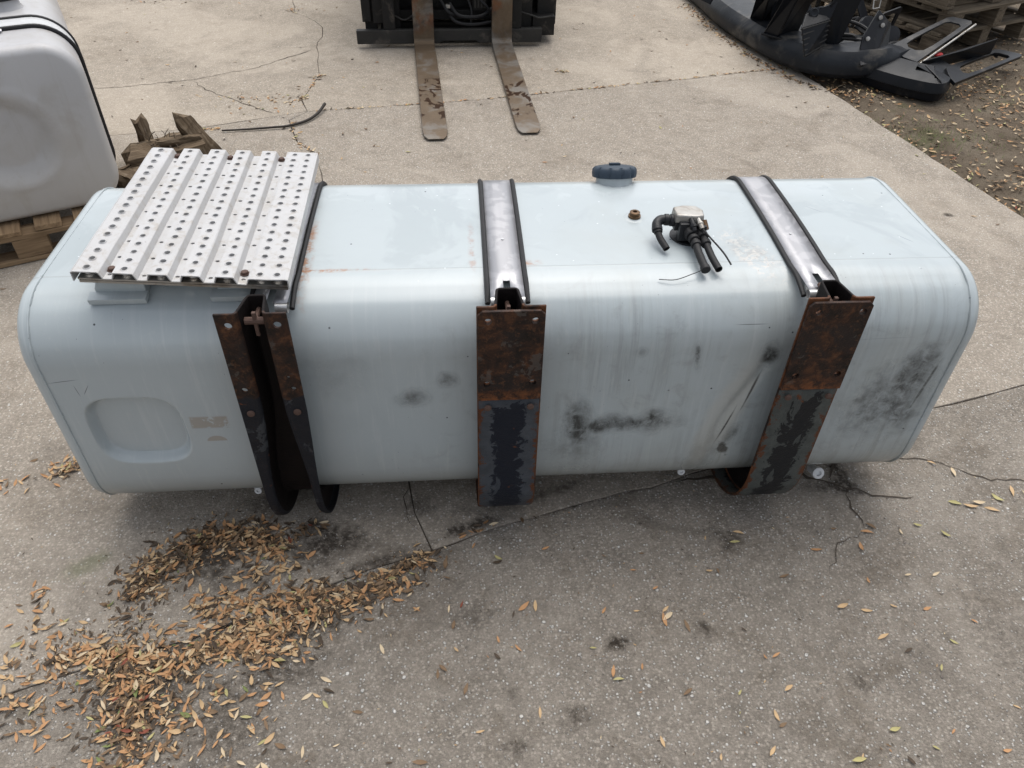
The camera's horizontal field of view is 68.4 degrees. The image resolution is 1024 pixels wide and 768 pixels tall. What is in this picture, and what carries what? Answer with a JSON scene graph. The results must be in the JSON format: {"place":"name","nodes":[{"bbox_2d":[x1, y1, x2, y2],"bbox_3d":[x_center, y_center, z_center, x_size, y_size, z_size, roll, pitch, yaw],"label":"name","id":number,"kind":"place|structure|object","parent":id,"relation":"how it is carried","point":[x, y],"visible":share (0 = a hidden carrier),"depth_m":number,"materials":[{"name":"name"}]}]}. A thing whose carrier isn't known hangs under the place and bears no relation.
{"place":"outdoors","nodes":[
{"label":"outdoors","id":0,"kind":"place"},
{"bbox_2d":[0,0,1023,767],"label":"pavement","id":1,"kind":"structure","parent":0,"point":[754,124],"depth_m":2.10,"materials":[{"name":"concrete"}]},
{"bbox_2d":[0,206,84,267],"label":"wooden pallet","id":2,"kind":"object","parent":1,"relation":"on","point":[30,242],"visible":0.26,"depth_m":3.06,"materials":[{"name":"brown wood"}]},
{"bbox_2d":[0,0,118,221],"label":"fuel tank","id":3,"kind":"object","parent":2,"relation":"on","point":[57,151],"visible":0.98,"depth_m":2.93,"materials":[{"name":"white metal"}]},
{"bbox_2d":[117,164,138,187],"bbox_3d":[-1.781,-0.977,3.588,0.360,0.096,0.150,16,43,19],"label":"timber piece","id":4,"kind":"object","parent":1,"relation":"on","point":[127,173],"visible":0.23,"depth_m":3.56,"materials":[{"name":"brown wood"}]},
{"bbox_2d":[130,113,153,141],"bbox_3d":[-1.843,-1.247,3.785,0.044,0.213,0.081,5,43,13],"label":"timber piece","id":5,"kind":"object","parent":1,"relation":"on","point":[140,123],"visible":0.57,"depth_m":3.74,"materials":[{"name":"brown wood"}]},
{"bbox_2d":[121,132,204,166],"bbox_3d":[-1.730,-1.151,3.747,0.381,0.103,0.218,-22,47,-21],"label":"timber piece","id":6,"kind":"object","parent":1,"relation":"on","point":[133,154],"visible":0.34,"depth_m":3.70,"materials":[{"name":"brown wood"}]},
{"bbox_2d":[136,128,185,147],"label":"twigs","id":7,"kind":"object","parent":6,"relation":"on","point":[158,138],"visible":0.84,"depth_m":3.71,"materials":[{"name":"brown plant"}]},
{"bbox_2d":[155,132,201,146],"bbox_3d":[-1.649,-1.202,3.722,0.237,0.049,0.049,-19,45,-24],"label":"timber piece","id":8,"kind":"object","parent":6,"relation":"on","point":[165,142],"visible":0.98,"depth_m":3.71,"materials":[{"name":"brown wood"}]},
{"bbox_2d":[172,112,222,154],"bbox_3d":[-1.599,-1.251,3.791,0.077,0.287,0.119,8,60,31],"label":"timber piece","id":9,"kind":"object","parent":1,"relation":"on","point":[187,124],"visible":0.68,"depth_m":3.75,"materials":[{"name":"brown wood"}]},
{"bbox_2d":[222,102,325,130],"bbox_3d":[-1.289,-1.465,4.186,0.619,0.034,0.148,-25,48,-27],"label":"rubber hose","id":10,"kind":"object","parent":1,"relation":"on","point":[318,112],"visible":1,"depth_m":4.15,"materials":[{"name":"rubber"}]},
{"bbox_2d":[412,760,426,764],"bbox_3d":[-0.201,0.827,1.646,0.036,0.003,0.011,1,49,2],"label":"fallen leaf","id":11,"kind":"object","parent":1,"relation":"on","point":[419,762],"visible":1,"depth_m":1.65,"materials":[{"name":"brown plant"}]},
{"bbox_2d":[356,0,555,139],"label":"forklift","id":12,"kind":"object","parent":1,"relation":"on","point":[502,30],"visible":1,"depth_m":5.12,"materials":[{"name":"metal"}]},
{"bbox_2d":[464,683,467,693],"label":"fallen leaf","id":13,"kind":"object","parent":1,"relation":"on","point":[465,688],"visible":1,"depth_m":1.77,"materials":[{"name":"brown plant"}]},
{"bbox_2d":[17,147,978,514],"bbox_3d":[-0.007,-0.140,2.129,2.273,0.833,0.809,-2,41,-4],"label":"fuel tank","id":14,"kind":"object","parent":1,"relation":"on","point":[281,331],"visible":1,"depth_m":1.84,"materials":[{"name":"metal"}]},
{"bbox_2d":[1,1,998,537],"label":"leaf litter","id":15,"kind":"object","parent":1,"relation":"on","point":[461,535],"visible":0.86,"depth_m":4.46,"materials":[{"name":"brown plant"}]},
{"bbox_2d":[0,388,1019,767],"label":"leaf litter","id":16,"kind":"object","parent":1,"relation":"on","point":[224,644],"visible":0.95,"depth_m":1.86,"materials":[{"name":"brown plant"}]},
{"bbox_2d":[518,601,528,610],"bbox_3d":[0.030,0.573,1.940,0.040,0.006,0.013,-34,54,-31],"label":"fallen leaf","id":17,"kind":"object","parent":1,"relation":"on","point":[523,606],"visible":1,"depth_m":1.94,"materials":[{"name":"brown plant"}]},
{"bbox_2d":[611,665,614,675],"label":"fallen leaf","id":18,"kind":"object","parent":1,"relation":"on","point":[613,671],"visible":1,"depth_m":1.81,"materials":[{"name":"brown plant"}]},
{"bbox_2d":[662,613,666,625],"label":"fallen leaf","id":19,"kind":"object","parent":1,"relation":"on","point":[664,621],"visible":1,"depth_m":1.92,"materials":[{"name":"brown plant"}]},
{"bbox_2d":[664,612,672,619],"bbox_3d":[0.400,0.594,1.929,0.036,0.005,0.013,-28,58,-30],"label":"fallen leaf","id":20,"kind":"object","parent":1,"relation":"on","point":[668,615],"visible":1,"depth_m":1.93,"materials":[{"name":"beige plant"}]},
{"bbox_2d":[684,619,689,631],"bbox_3d":[0.445,0.613,1.911,0.010,0.002,0.040,-10,38,-8],"label":"fallen leaf","id":21,"kind":"object","parent":1,"relation":"on","point":[687,625],"visible":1,"depth_m":1.91,"materials":[{"name":"brown plant"}]},
{"bbox_2d":[770,746,775,755],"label":"fallen leaf","id":22,"kind":"object","parent":1,"relation":"on","point":[772,751],"visible":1,"depth_m":1.68,"materials":[{"name":"beige plant"}]},
{"bbox_2d":[774,709,779,720],"bbox_3d":[0.612,0.766,1.741,0.009,0.004,0.029,-4,42,-11],"label":"fallen leaf","id":23,"kind":"object","parent":1,"relation":"on","point":[776,715],"visible":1,"depth_m":1.74,"materials":[{"name":"beige plant"}]},
{"bbox_2d":[785,685,792,690],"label":"fallen leaf","id":24,"kind":"object","parent":1,"relation":"on","point":[788,687],"visible":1,"depth_m":1.79,"materials":[{"name":"beige plant"}]},
{"bbox_2d":[690,0,976,78],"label":"truck bumper","id":25,"kind":"object","parent":1,"relation":"on","point":[804,36],"visible":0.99,"depth_m":4.88,"materials":[{"name":"plastic"}]},
{"bbox_2d":[838,603,847,607],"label":"fallen leaf","id":26,"kind":"object","parent":1,"relation":"on","point":[842,605],"visible":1,"depth_m":1.96,"materials":[{"name":"beige plant"}]},
{"bbox_2d":[852,757,865,761],"bbox_3d":[0.771,0.834,1.670,0.040,0.004,0.012,0,34,-17],"label":"fallen leaf","id":27,"kind":"object","parent":1,"relation":"on","point":[858,759],"visible":1,"depth_m":1.67,"materials":[{"name":"yellow plant"}]},
{"bbox_2d":[878,633,888,638],"bbox_3d":[0.938,0.636,1.901,0.040,0.003,0.011,-16,32,-21],"label":"fallen leaf","id":28,"kind":"object","parent":1,"relation":"on","point":[881,636],"visible":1,"depth_m":1.90,"materials":[{"name":"beige plant"}]},
{"bbox_2d":[890,727,899,730],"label":"fallen leaf","id":29,"kind":"object","parent":1,"relation":"on","point":[894,728],"visible":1,"depth_m":1.72,"materials":[{"name":"yellow plant"}]},
{"bbox_2d":[949,500,960,503],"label":"fallen leaf","id":30,"kind":"object","parent":1,"relation":"on","point":[954,501],"visible":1,"depth_m":2.24,"materials":[{"name":"plant"}]},
{"bbox_2d":[973,500,984,503],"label":"fallen leaf","id":31,"kind":"object","parent":1,"relation":"on","point":[978,501],"visible":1,"depth_m":2.24,"materials":[{"name":"beige plant"}]},
{"bbox_2d":[984,507,998,510],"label":"fallen leaf","id":32,"kind":"object","parent":1,"relation":"on","point":[991,508],"visible":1,"depth_m":2.22,"materials":[{"name":"brown plant"}]},
{"bbox_2d":[992,493,1002,499],"bbox_3d":[1.454,0.339,2.253,0.015,0.006,0.040,-26,42,-27],"label":"fallen leaf","id":33,"kind":"object","parent":1,"relation":"on","point":[996,497],"visible":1,"depth_m":2.26,"materials":[{"name":"plant"}]},
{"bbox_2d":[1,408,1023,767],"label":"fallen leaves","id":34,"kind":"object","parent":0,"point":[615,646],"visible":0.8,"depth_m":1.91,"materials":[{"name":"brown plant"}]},
{"bbox_2d":[799,2,1023,217],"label":"ground","id":35,"kind":"structure","parent":0,"point":[934,110],"depth_m":4.50,"materials":[{"name":"brown soil"}]},
{"bbox_2d":[677,3,1023,214],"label":"leaf litter","id":36,"kind":"object","parent":35,"relation":"on","point":[899,116],"visible":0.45,"depth_m":4.71,"materials":[{"name":"brown plant"}]},
{"bbox_2d":[811,0,1023,55],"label":"wooden pallet","id":37,"kind":"object","parent":35,"relation":"on","point":[978,33],"visible":0.48,"depth_m":5.51,"materials":[{"name":"brown wood"}]},
{"bbox_2d":[864,0,1023,34],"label":"wooden pallet","id":38,"kind":"object","parent":37,"relation":"on","point":[991,14],"visible":0.79,"depth_m":5.33,"materials":[{"name":"brown wood"}]},
{"bbox_2d":[915,0,1000,9],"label":"wooden pallet","id":39,"kind":"object","parent":38,"relation":"on","point":[945,4],"visible":1,"depth_m":5.14,"materials":[{"name":"brown wood"}]},
{"bbox_2d":[850,39,1020,101],"bbox_3d":[2.785,-2.162,4.964,1.177,0.235,0.681,-25,48,-27],"label":"truck bumper","id":40,"kind":"object","parent":35,"relation":"on","point":[930,80],"visible":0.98,"depth_m":4.72,"materials":[{"name":"plastic"}]},
{"bbox_2d":[868,112,1013,160],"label":"grass tufts","id":41,"kind":"object","parent":35,"relation":"on","point":[943,134],"visible":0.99,"depth_m":4.27,"materials":[{"name":"plant"}]}
]}

